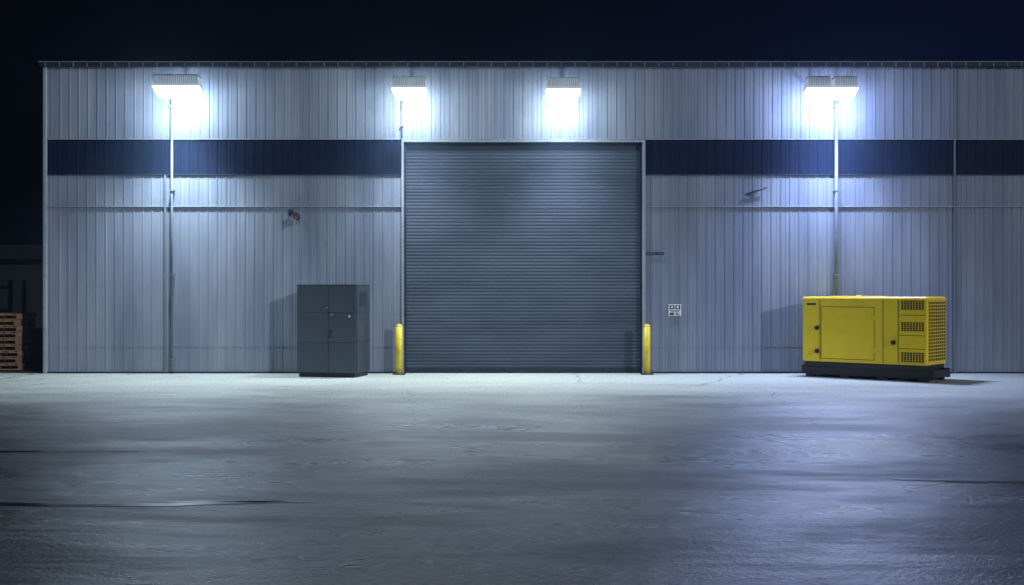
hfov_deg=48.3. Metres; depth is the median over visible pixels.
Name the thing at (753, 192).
security camera
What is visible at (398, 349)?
safety bollard
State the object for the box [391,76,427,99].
wall floodlight
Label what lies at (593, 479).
concrete yard
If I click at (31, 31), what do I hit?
sky
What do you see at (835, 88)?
wall floodlight
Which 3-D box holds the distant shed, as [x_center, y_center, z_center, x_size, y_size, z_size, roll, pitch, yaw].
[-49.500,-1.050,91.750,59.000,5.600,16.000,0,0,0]
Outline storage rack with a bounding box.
[0,280,25,341]
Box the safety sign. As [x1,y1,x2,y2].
[669,304,680,315]
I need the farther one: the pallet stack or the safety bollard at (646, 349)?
the pallet stack
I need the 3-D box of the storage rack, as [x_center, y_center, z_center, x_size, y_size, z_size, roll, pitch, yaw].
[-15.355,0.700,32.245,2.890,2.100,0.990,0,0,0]
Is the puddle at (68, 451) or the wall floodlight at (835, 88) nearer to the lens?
the puddle at (68, 451)
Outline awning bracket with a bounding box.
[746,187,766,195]
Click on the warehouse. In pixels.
(486, 217)
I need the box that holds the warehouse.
[38,61,1023,373]
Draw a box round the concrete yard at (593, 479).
[0,373,1023,584]
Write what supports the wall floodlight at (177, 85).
attached to the warehouse
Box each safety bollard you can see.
[392,324,405,374]
[640,324,653,374]
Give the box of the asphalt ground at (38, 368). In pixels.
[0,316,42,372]
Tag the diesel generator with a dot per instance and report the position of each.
(886, 338)
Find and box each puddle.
[0,450,145,451]
[0,500,284,505]
[162,501,314,502]
[890,479,1023,482]
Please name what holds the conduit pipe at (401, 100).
in the warehouse
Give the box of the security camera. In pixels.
[289,210,299,220]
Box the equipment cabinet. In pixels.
[297,284,369,377]
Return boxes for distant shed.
[0,245,42,315]
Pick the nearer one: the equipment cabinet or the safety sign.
the equipment cabinet
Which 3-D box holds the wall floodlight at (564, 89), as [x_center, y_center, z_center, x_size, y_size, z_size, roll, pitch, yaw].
[1.080,-4.285,24.305,0.740,0.470,0.770,0,0,0]
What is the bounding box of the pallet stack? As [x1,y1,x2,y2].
[0,313,37,369]
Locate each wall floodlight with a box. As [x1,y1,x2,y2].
[151,74,202,97]
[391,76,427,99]
[545,77,580,100]
[803,76,858,99]
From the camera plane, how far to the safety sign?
24.69 m
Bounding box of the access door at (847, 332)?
[822,307,873,359]
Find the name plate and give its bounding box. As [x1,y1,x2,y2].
[647,252,663,254]
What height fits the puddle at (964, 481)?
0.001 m
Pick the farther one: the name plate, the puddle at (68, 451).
the name plate
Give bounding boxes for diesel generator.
[802,295,949,382]
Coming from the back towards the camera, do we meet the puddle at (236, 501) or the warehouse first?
the warehouse
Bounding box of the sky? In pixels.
[0,0,1023,244]
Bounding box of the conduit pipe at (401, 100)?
[401,100,402,137]

